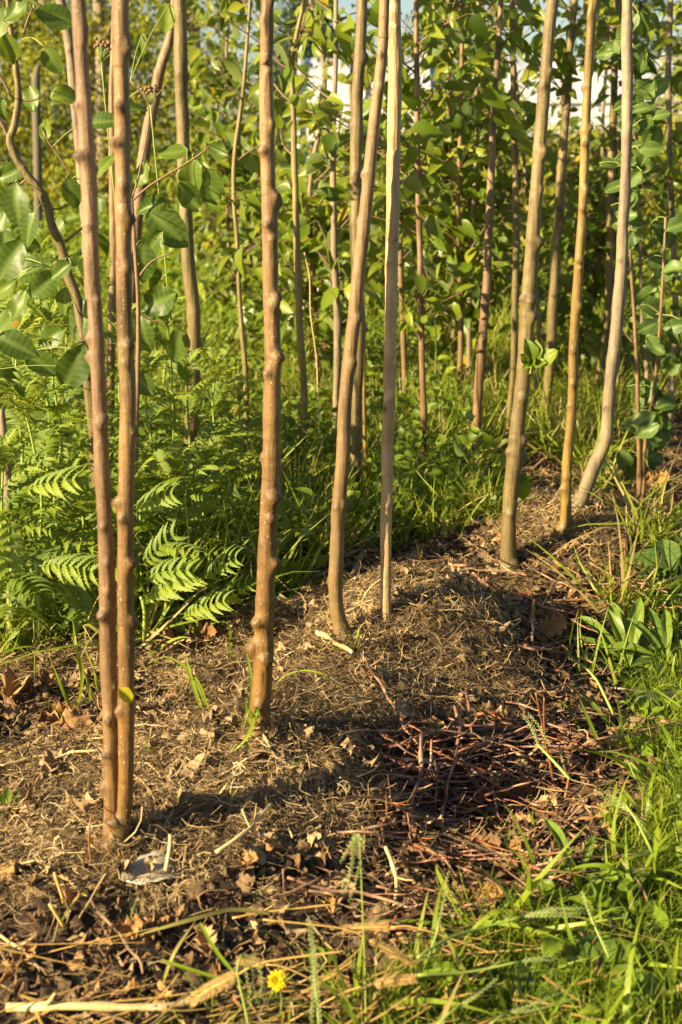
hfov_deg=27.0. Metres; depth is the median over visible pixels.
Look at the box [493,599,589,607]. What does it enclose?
twig
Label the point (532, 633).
twig
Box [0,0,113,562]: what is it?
pear tree
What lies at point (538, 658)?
twig
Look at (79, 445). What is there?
tansy plant
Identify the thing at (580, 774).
twig
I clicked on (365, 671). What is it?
fallen leaf
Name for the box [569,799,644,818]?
twig
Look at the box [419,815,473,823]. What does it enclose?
twig
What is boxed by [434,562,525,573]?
twig
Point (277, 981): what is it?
yellow flower
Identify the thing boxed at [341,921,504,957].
foxtail
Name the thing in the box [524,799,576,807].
twig
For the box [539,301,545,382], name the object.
white flower
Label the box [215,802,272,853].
twig
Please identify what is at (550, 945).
clover
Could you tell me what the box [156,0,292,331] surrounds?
nursery tree
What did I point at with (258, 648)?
sapling
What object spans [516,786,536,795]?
fallen leaf
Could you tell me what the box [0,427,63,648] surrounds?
tansy plant
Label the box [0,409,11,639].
sapling
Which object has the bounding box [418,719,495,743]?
twig
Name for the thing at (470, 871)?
twig
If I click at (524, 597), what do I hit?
twig
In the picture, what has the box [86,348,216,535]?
tansy plant
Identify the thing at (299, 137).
nursery tree
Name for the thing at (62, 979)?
litter bits
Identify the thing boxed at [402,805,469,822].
twig
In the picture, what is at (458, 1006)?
seed grass
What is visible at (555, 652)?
twig
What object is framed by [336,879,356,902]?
fallen leaf
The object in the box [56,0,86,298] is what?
sapling
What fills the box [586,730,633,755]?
twig
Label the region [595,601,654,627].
twig
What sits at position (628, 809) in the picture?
seed grass
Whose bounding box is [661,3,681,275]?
nursery tree
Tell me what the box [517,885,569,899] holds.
twig
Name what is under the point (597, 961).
twig
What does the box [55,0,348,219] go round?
hedge tree
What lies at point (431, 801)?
twig
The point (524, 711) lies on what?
twig
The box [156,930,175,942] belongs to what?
fallen leaf
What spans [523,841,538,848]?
fallen leaf
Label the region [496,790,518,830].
twig
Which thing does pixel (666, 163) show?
sapling
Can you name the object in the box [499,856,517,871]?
fallen leaf
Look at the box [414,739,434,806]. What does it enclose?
twig
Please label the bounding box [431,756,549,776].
twig
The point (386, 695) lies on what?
twig
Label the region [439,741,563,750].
twig
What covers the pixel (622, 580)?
twig
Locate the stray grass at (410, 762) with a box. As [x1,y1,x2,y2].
[58,486,662,1003]
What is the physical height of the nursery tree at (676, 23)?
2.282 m
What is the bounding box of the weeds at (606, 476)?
[367,328,681,521]
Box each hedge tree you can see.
[0,0,151,211]
[0,0,213,212]
[0,0,240,228]
[0,80,33,202]
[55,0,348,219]
[484,125,658,267]
[520,123,662,217]
[618,103,681,164]
[633,47,681,237]
[636,133,681,256]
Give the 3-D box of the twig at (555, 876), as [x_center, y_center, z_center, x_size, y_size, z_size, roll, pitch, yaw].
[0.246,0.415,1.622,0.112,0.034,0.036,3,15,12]
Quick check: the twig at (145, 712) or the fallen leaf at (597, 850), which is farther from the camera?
the twig at (145, 712)
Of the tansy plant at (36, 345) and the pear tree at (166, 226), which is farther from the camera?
the tansy plant at (36, 345)
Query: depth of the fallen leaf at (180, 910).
1.57 m
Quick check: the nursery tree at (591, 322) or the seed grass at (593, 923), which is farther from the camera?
the nursery tree at (591, 322)
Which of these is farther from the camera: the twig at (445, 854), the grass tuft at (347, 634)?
the grass tuft at (347, 634)
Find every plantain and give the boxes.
[541,818,594,878]
[560,597,680,672]
[566,866,676,931]
[603,608,672,677]
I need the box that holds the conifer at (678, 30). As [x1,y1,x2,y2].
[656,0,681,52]
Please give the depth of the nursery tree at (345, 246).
5.52 m
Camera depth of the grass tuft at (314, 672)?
2.06 m
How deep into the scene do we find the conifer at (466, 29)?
39.68 m
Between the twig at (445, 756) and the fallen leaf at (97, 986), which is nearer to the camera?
the fallen leaf at (97, 986)
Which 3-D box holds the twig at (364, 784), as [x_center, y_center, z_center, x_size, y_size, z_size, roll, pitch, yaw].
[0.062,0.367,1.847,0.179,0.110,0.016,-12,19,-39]
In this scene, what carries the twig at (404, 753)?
on the ground at (90, 919)
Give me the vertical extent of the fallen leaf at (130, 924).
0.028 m
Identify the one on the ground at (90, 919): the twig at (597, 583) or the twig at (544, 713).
the twig at (597, 583)
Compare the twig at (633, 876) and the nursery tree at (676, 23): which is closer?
the twig at (633, 876)
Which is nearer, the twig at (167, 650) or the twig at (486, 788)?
the twig at (486, 788)
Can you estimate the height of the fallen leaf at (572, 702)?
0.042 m
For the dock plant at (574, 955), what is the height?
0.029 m
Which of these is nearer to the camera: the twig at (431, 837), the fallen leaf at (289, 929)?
the fallen leaf at (289, 929)
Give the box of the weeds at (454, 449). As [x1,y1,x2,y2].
[0,280,507,644]
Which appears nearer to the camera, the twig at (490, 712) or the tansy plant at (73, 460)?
the twig at (490, 712)
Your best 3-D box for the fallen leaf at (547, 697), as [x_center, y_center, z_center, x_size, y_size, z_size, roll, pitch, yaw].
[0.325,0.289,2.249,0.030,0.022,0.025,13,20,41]
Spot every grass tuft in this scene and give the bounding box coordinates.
[42,618,99,715]
[147,621,230,712]
[231,640,260,752]
[278,670,349,693]
[322,624,359,656]
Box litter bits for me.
[0,439,681,1023]
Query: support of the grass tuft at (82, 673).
on the ground at (90, 919)
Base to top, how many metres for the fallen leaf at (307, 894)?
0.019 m
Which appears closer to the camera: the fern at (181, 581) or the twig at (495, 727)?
the twig at (495, 727)
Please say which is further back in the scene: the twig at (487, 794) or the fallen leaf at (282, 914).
the twig at (487, 794)
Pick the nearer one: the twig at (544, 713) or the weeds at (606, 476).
the twig at (544, 713)
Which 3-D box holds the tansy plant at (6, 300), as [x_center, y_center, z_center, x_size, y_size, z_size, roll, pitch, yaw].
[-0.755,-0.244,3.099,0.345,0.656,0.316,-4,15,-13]
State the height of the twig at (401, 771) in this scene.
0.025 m
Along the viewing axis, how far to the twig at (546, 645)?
2.45 m
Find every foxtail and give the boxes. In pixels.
[187,950,347,1007]
[234,955,374,1014]
[263,919,414,967]
[286,973,417,1023]
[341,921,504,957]
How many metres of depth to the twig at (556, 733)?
2.11 m
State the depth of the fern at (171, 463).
2.62 m
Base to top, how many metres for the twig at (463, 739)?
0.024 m
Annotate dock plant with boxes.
[498,959,574,1009]
[552,933,640,984]
[605,968,666,1013]
[623,539,680,577]
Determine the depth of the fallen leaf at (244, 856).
1.65 m
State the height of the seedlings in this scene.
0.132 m
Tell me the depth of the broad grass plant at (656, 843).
1.59 m
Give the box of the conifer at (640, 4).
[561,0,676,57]
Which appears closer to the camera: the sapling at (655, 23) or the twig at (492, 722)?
the twig at (492, 722)
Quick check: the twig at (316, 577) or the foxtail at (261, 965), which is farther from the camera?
the twig at (316, 577)
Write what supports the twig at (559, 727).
on the ground at (90, 919)
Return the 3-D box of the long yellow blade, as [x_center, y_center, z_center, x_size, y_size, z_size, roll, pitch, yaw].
[-0.146,0.455,1.488,0.136,0.053,0.136,0,15,0]
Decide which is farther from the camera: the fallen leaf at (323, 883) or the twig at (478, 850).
the twig at (478, 850)
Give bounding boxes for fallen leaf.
[0,705,22,719]
[0,859,15,880]
[0,964,18,981]
[1,665,33,704]
[1,958,12,967]
[10,780,28,791]
[10,934,21,946]
[11,939,36,968]
[12,687,58,712]
[24,874,36,886]
[37,670,55,688]
[37,700,73,728]
[40,749,64,774]
[55,705,101,737]
[59,670,84,687]
[63,884,82,910]
[79,1011,93,1023]
[82,981,99,997]
[83,668,99,683]
[92,882,104,893]
[101,952,127,973]
[105,978,113,989]
[106,985,123,999]
[108,913,143,941]
[120,850,184,884]
[123,977,144,994]
[135,672,151,683]
[135,697,152,711]
[135,934,161,963]
[141,907,156,927]
[144,913,168,933]
[148,990,172,1002]
[151,980,172,998]
[152,967,169,980]
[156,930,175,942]
[161,625,183,651]
[167,751,207,788]
[168,903,184,916]
[186,621,217,645]
[192,924,217,958]
[209,907,220,926]
[209,960,220,973]
[239,849,258,865]
[271,903,289,919]
[274,1011,284,1023]
[282,919,307,938]
[294,723,313,739]
[305,882,319,900]
[318,880,336,892]
[321,895,336,916]
[326,869,346,885]
[331,995,348,1010]
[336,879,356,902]
[359,660,377,682]
[361,903,402,932]
[361,997,378,1023]
[382,886,403,903]
[390,932,407,951]
[391,697,414,716]
[393,899,411,918]
[398,724,416,752]
[422,776,438,799]
[428,799,437,807]
[429,716,443,726]
[431,815,444,829]
[433,880,445,897]
[437,784,453,796]
[446,831,459,840]
[455,852,473,876]
[456,883,468,894]
[465,879,502,908]
[469,829,501,850]
[471,909,485,922]
[490,788,509,808]
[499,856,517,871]
[505,837,528,856]
[511,599,534,629]
[513,811,530,824]
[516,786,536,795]
[519,788,537,802]
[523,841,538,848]
[526,830,536,839]
[530,924,548,947]
[533,629,547,647]
[533,847,551,872]
[536,686,556,701]
[538,613,566,636]
[538,794,551,801]
[541,603,559,617]
[555,721,570,742]
[555,871,570,887]
[563,695,589,715]
[565,756,573,771]
[568,571,591,597]
[576,837,584,849]
[578,603,593,612]
[581,837,598,853]
[584,677,596,691]
[585,843,599,860]
[599,577,614,598]
[613,707,625,720]
[632,562,647,577]
[646,469,669,485]
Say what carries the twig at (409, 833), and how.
on the litter bits
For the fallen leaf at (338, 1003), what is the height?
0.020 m
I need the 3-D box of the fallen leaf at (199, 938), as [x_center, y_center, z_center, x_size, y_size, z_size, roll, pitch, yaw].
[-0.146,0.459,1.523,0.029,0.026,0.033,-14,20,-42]
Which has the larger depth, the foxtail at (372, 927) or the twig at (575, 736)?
the twig at (575, 736)
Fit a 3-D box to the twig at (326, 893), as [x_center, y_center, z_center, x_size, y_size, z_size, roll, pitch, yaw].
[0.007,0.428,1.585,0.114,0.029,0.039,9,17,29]
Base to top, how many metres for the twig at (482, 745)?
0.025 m
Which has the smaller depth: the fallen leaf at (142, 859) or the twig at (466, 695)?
the fallen leaf at (142, 859)
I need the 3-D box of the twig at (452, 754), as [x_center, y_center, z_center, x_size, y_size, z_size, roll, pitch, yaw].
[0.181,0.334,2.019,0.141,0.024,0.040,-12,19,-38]
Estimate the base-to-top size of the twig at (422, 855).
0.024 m
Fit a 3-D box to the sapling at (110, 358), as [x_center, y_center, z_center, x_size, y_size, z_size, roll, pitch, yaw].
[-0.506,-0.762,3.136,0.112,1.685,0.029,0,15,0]
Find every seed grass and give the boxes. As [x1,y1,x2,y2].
[236,954,263,1023]
[306,916,321,1023]
[340,832,366,1022]
[416,906,586,958]
[417,954,555,976]
[427,871,449,957]
[437,975,497,1023]
[489,989,579,1023]
[520,712,570,779]
[568,657,614,714]
[581,890,610,957]
[598,791,653,853]
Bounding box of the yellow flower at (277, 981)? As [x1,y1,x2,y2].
[267,969,288,1015]
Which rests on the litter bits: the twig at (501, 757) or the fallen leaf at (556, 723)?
the twig at (501, 757)
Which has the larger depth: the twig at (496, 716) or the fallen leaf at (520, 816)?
the twig at (496, 716)
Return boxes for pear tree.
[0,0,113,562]
[130,3,227,559]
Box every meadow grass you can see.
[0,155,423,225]
[1,204,681,360]
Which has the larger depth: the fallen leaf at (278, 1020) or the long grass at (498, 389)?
the long grass at (498, 389)
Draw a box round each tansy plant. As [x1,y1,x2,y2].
[0,233,87,504]
[0,281,71,468]
[0,292,61,509]
[0,298,119,568]
[0,308,93,557]
[0,366,138,614]
[0,376,51,604]
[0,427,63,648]
[13,447,156,633]
[20,250,82,410]
[30,268,152,461]
[44,371,170,533]
[51,453,204,608]
[58,302,198,494]
[80,289,173,439]
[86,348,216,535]
[114,324,228,477]
[134,271,210,427]
[139,348,246,517]
[145,436,293,619]
[155,331,251,439]
[156,345,262,478]
[186,444,288,574]
[208,373,263,496]
[254,394,329,486]
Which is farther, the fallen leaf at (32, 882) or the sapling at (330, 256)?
the sapling at (330, 256)
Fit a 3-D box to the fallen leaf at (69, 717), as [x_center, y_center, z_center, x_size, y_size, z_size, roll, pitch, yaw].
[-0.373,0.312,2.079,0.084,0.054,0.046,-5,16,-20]
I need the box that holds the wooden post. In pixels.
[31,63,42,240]
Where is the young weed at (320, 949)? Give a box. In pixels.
[299,946,335,967]
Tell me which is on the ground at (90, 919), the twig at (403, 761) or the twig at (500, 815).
the twig at (500, 815)
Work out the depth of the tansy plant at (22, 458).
2.79 m
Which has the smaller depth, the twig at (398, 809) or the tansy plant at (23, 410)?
the twig at (398, 809)
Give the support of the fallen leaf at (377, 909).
on the litter bits
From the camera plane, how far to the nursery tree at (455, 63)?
7.04 m
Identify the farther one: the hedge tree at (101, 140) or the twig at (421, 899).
the hedge tree at (101, 140)
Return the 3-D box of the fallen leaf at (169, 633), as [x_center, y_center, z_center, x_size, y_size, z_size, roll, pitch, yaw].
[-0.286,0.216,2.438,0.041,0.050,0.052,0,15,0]
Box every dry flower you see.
[93,37,114,193]
[137,84,173,443]
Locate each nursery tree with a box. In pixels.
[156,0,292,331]
[171,0,282,279]
[221,0,386,384]
[283,18,349,273]
[285,0,413,308]
[346,0,548,385]
[422,3,511,270]
[428,0,565,311]
[497,2,677,387]
[520,0,612,277]
[541,0,654,311]
[632,0,681,262]
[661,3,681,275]
[663,19,681,323]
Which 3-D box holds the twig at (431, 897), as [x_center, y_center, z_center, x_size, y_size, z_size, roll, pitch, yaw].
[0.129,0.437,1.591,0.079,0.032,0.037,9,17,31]
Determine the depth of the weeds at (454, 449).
3.50 m
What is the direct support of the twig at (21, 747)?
on the straw mulch
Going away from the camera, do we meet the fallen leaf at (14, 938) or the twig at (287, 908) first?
the fallen leaf at (14, 938)
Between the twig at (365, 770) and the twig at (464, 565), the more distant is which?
the twig at (464, 565)
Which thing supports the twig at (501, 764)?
on the litter bits
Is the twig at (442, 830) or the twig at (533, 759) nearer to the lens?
the twig at (442, 830)
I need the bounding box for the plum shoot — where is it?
[616,215,681,505]
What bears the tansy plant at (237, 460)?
on the ground at (90, 919)
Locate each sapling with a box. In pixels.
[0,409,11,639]
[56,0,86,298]
[71,0,139,858]
[106,0,116,467]
[117,0,173,456]
[173,0,200,489]
[217,0,282,448]
[221,0,335,485]
[230,0,415,430]
[243,0,284,752]
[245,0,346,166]
[298,4,451,411]
[309,0,493,460]
[326,0,389,644]
[348,0,368,525]
[362,281,368,490]
[371,0,568,397]
[380,0,401,624]
[383,0,547,400]
[433,0,542,463]
[454,0,545,448]
[497,0,558,575]
[503,0,621,439]
[516,66,540,398]
[554,0,599,538]
[555,0,681,379]
[571,0,633,512]
[583,0,664,401]
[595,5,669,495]
[609,0,681,440]
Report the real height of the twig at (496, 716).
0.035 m
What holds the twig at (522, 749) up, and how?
on the litter bits
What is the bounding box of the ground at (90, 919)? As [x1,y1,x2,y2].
[0,137,681,1023]
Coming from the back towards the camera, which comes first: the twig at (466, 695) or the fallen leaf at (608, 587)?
the fallen leaf at (608, 587)
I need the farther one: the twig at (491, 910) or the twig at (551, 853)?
the twig at (551, 853)
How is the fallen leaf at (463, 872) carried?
on the ground at (90, 919)
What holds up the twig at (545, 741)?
on the ground at (90, 919)
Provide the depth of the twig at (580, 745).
2.09 m
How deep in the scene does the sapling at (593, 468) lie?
2.87 m
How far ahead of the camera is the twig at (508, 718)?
2.11 m
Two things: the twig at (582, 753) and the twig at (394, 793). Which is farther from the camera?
the twig at (582, 753)
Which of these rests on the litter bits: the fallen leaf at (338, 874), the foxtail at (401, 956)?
the fallen leaf at (338, 874)
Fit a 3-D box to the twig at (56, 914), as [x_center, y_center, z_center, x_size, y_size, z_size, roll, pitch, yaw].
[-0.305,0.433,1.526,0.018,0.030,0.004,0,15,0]
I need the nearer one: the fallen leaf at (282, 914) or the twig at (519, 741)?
the fallen leaf at (282, 914)
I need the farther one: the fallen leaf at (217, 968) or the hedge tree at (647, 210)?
the hedge tree at (647, 210)
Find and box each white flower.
[237,305,253,360]
[423,250,442,412]
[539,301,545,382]
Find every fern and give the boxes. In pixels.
[0,465,254,651]
[90,441,280,623]
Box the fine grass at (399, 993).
[297,509,681,1023]
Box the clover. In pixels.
[412,564,681,1023]
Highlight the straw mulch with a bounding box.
[0,467,681,930]
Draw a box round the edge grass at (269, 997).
[15,958,392,1023]
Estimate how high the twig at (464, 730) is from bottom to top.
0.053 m
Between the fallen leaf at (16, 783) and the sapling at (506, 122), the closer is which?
the fallen leaf at (16, 783)
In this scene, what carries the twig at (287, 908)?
on the litter bits
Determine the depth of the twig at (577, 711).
2.16 m
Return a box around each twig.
[0,737,100,752]
[0,744,96,766]
[0,934,39,968]
[5,992,206,1012]
[48,903,65,928]
[53,872,64,903]
[80,958,115,997]
[86,802,97,863]
[87,894,143,973]
[136,635,190,672]
[136,709,184,736]
[164,834,171,870]
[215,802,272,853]
[232,901,337,918]
[270,875,342,898]
[282,868,284,890]
[287,876,462,918]
[301,963,414,993]
[303,569,328,585]
[306,888,384,905]
[315,630,353,653]
[337,830,447,843]
[338,719,456,735]
[339,777,420,806]
[343,774,427,799]
[344,543,379,558]
[347,550,364,580]
[347,766,444,779]
[353,745,416,771]
[353,879,431,894]
[355,896,423,916]
[356,906,460,934]
[358,788,430,816]
[361,742,444,783]
[364,657,418,745]
[364,813,436,829]
[366,817,439,834]
[370,721,438,768]
[370,783,399,793]
[372,740,441,770]
[374,914,417,934]
[376,762,415,791]
[376,781,445,801]
[376,885,415,902]
[377,732,417,752]
[377,883,427,916]
[378,771,489,779]
[379,798,410,808]
[380,772,465,789]
[380,774,407,797]
[380,805,453,819]
[382,741,418,744]
[382,797,393,821]
[384,723,449,748]
[384,846,413,906]
[387,717,505,727]
[387,756,465,766]
[392,755,448,773]
[393,806,410,814]
[394,771,494,785]
[394,836,508,862]
[395,852,443,863]
[396,924,474,945]
[399,717,440,739]
[399,786,475,816]
[401,544,421,567]
[401,728,412,757]
[401,886,456,899]
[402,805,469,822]
[404,720,503,739]
[405,773,462,794]
[406,733,432,818]
[406,821,546,843]
[407,813,418,844]
[408,844,527,861]
[409,778,469,816]
[409,903,487,919]
[410,825,501,852]
[410,826,434,847]
[411,740,446,750]
[411,825,490,860]
[411,900,434,907]
[411,949,492,997]
[413,803,449,818]
[413,844,497,878]
[413,893,530,912]
[413,902,451,909]
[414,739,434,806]
[414,790,505,802]
[414,836,440,857]
[417,746,488,771]
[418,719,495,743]
[418,849,448,862]
[418,888,486,911]
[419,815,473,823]
[419,843,476,852]
[420,827,470,835]
[424,733,500,763]
[427,942,451,953]
[428,804,487,815]
[430,825,512,838]
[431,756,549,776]
[432,755,442,800]
[432,792,512,823]
[433,775,466,790]
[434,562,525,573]
[434,729,468,741]
[434,743,472,753]
[436,849,454,873]
[437,790,450,828]
[437,921,475,931]
[439,731,492,738]
[439,734,541,769]
[439,738,459,816]
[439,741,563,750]
[439,838,513,858]
[441,760,502,767]
[442,557,517,566]
[445,726,479,750]
[446,711,496,729]
[446,803,522,812]
[448,796,533,830]
[450,730,510,759]
[450,841,541,914]
[451,731,529,757]
[451,791,479,805]
[452,725,496,747]
[453,705,462,770]
[454,724,532,750]
[454,780,483,792]
[454,841,504,854]
[456,532,520,577]
[456,729,524,751]
[456,863,498,885]
[457,726,584,762]
[457,759,527,802]
[457,776,540,798]
[458,756,502,814]
[459,820,527,856]
[463,684,476,754]
[463,724,549,729]
[463,815,519,836]
[464,873,566,905]
[465,721,567,743]
[466,855,581,875]
[469,780,504,802]
[471,572,503,612]
[472,755,526,784]
[472,784,528,805]
[472,807,514,820]
[473,848,541,892]
[474,747,517,759]
[476,714,547,731]
[476,717,595,725]
[476,860,481,904]
[477,710,521,725]
[477,790,496,801]
[477,905,507,917]
[478,575,506,591]
[480,786,556,813]
[481,782,505,822]
[482,724,575,733]
[482,758,596,786]
[484,754,561,789]
[484,756,497,776]
[486,748,554,785]
[487,709,577,744]
[487,732,570,753]
[488,751,521,758]
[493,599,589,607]
[493,764,568,793]
[493,846,541,871]
[494,743,543,754]
[494,785,555,805]
[495,742,584,750]
[496,768,531,780]
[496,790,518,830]
[497,596,568,650]
[498,593,601,620]
[500,739,561,773]
[500,775,558,796]
[501,568,526,575]
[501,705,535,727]
[502,731,584,760]
[504,747,555,769]
[505,701,567,726]
[506,862,606,882]
[510,689,554,693]
[512,592,597,632]
[514,640,596,651]
[514,701,619,720]
[514,882,562,915]
[515,742,562,754]
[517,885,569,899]
[519,585,554,596]
[519,706,539,718]
[520,808,562,851]
[521,735,564,750]
[523,563,615,605]
[524,644,582,660]
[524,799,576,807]
[524,818,574,829]
[527,785,618,797]
[529,851,650,867]
[530,582,537,650]
[530,867,573,883]
[531,692,557,795]
[532,636,582,652]
[534,593,620,625]
[536,651,603,675]
[536,710,609,728]
[536,849,566,855]
[539,720,626,742]
[539,769,566,781]
[543,663,622,690]
[543,697,545,734]
[545,732,639,749]
[545,815,565,841]
[546,581,638,601]
[547,740,618,752]
[548,635,609,670]
[548,725,593,755]
[549,729,577,745]
[551,611,587,624]
[551,840,581,850]
[552,604,593,622]
[552,654,604,676]
[552,728,625,758]
[554,651,569,671]
[554,677,634,693]
[554,758,594,771]
[556,576,592,588]
[556,663,597,670]
[557,578,671,589]
[557,705,618,717]
[557,716,608,749]
[559,742,597,750]
[559,750,625,803]
[559,771,631,783]
[560,803,598,842]
[560,804,582,827]
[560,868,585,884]
[564,740,585,797]
[565,705,603,718]
[568,600,681,611]
[569,722,592,738]
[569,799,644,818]
[570,666,630,675]
[574,704,681,723]
[576,743,592,754]
[578,602,662,629]
[578,929,598,981]
[581,725,670,746]
[582,818,610,830]
[583,646,617,650]
[585,752,646,776]
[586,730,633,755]
[587,567,655,591]
[588,719,681,745]
[589,562,667,592]
[590,722,658,737]
[590,747,607,813]
[594,702,626,718]
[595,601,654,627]
[600,734,671,753]
[605,574,655,580]
[605,691,633,700]
[606,716,637,743]
[614,850,648,901]
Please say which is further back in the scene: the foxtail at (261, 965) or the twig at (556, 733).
the twig at (556, 733)
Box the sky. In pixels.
[0,0,681,136]
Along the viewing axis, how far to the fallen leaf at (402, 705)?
2.08 m
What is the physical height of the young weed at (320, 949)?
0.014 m
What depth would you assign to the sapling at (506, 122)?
3.61 m
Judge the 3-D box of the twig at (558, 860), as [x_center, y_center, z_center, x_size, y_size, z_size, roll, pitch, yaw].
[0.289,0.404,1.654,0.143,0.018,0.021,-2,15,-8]
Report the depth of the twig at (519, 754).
2.03 m
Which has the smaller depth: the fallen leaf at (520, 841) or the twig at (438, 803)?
the fallen leaf at (520, 841)
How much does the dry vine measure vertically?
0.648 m
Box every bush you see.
[345,114,520,201]
[509,90,605,170]
[577,104,679,158]
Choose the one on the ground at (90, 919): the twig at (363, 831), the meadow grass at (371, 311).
the meadow grass at (371, 311)
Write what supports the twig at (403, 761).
on the litter bits
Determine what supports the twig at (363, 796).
on the litter bits
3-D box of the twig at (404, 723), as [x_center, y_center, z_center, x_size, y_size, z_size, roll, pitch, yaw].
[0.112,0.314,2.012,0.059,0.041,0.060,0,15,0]
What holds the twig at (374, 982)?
on the ground at (90, 919)
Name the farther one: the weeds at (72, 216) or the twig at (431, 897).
the weeds at (72, 216)
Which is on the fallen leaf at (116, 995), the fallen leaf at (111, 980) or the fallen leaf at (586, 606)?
the fallen leaf at (111, 980)
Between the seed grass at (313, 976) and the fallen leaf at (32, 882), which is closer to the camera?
the seed grass at (313, 976)
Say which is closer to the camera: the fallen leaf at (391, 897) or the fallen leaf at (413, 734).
the fallen leaf at (391, 897)
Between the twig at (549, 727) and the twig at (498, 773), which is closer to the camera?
the twig at (498, 773)
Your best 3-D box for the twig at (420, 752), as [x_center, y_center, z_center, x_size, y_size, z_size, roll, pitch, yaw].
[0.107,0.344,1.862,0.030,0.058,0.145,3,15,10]
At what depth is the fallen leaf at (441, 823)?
1.80 m
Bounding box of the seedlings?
[18,512,643,1018]
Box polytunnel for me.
[296,52,681,171]
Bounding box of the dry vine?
[300,252,336,454]
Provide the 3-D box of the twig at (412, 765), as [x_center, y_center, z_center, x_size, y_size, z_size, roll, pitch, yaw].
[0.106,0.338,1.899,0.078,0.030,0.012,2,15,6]
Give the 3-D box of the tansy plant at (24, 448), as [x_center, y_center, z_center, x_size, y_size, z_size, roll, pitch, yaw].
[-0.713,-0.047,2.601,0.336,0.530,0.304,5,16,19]
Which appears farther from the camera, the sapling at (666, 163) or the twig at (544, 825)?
the sapling at (666, 163)
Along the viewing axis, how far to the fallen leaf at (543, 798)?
1.94 m
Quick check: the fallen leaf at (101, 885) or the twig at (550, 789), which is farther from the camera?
the twig at (550, 789)
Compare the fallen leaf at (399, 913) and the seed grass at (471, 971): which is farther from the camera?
the fallen leaf at (399, 913)
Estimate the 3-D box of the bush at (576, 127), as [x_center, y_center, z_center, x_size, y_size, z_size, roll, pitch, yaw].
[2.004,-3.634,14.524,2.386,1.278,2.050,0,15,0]
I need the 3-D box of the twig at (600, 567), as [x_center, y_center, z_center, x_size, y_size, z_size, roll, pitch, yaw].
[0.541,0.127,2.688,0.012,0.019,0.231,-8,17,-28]
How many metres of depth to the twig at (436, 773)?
1.92 m
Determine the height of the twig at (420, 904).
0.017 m
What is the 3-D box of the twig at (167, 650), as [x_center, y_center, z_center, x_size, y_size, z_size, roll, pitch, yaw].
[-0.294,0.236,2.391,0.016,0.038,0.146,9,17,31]
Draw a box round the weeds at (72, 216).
[0,193,681,327]
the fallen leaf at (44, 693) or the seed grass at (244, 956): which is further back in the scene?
the fallen leaf at (44, 693)
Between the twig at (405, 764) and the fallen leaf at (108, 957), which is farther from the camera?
the twig at (405, 764)
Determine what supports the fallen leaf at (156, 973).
on the ground at (90, 919)
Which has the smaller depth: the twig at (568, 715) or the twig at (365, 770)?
the twig at (365, 770)
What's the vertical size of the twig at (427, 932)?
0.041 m
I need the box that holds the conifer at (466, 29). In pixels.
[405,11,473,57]
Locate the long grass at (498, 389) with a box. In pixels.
[0,301,681,686]
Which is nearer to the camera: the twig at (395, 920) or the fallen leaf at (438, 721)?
the twig at (395, 920)
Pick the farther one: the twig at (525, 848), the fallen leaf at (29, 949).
the twig at (525, 848)
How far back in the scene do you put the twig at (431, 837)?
1.82 m
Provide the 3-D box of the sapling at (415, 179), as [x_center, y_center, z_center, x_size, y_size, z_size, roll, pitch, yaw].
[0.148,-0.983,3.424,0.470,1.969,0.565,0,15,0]
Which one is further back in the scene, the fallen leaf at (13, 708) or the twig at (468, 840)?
the fallen leaf at (13, 708)
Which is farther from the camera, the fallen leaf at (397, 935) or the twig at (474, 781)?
the twig at (474, 781)
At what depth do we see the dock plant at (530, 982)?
1.48 m
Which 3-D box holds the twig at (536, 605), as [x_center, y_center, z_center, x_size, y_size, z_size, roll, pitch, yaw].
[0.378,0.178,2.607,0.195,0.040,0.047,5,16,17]
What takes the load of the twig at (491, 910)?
on the twig at (421, 899)
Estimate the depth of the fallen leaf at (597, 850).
1.68 m
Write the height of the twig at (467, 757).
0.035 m
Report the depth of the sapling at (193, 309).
3.09 m
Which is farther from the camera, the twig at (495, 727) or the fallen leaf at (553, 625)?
the fallen leaf at (553, 625)
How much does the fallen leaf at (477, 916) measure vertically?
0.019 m
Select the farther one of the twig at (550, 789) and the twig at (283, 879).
the twig at (550, 789)
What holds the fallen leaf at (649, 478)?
on the ground at (90, 919)
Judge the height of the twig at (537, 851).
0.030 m
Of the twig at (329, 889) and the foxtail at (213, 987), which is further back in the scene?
the twig at (329, 889)
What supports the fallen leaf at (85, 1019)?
on the ground at (90, 919)
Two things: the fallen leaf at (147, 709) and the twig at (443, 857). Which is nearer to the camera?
the twig at (443, 857)
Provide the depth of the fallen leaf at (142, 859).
1.63 m
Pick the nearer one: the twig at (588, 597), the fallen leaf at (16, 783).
the fallen leaf at (16, 783)
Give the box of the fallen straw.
[0,907,672,1023]
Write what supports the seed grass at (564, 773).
on the ground at (90, 919)
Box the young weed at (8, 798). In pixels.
[0,788,21,815]
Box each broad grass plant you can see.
[402,692,678,1023]
[467,782,662,909]

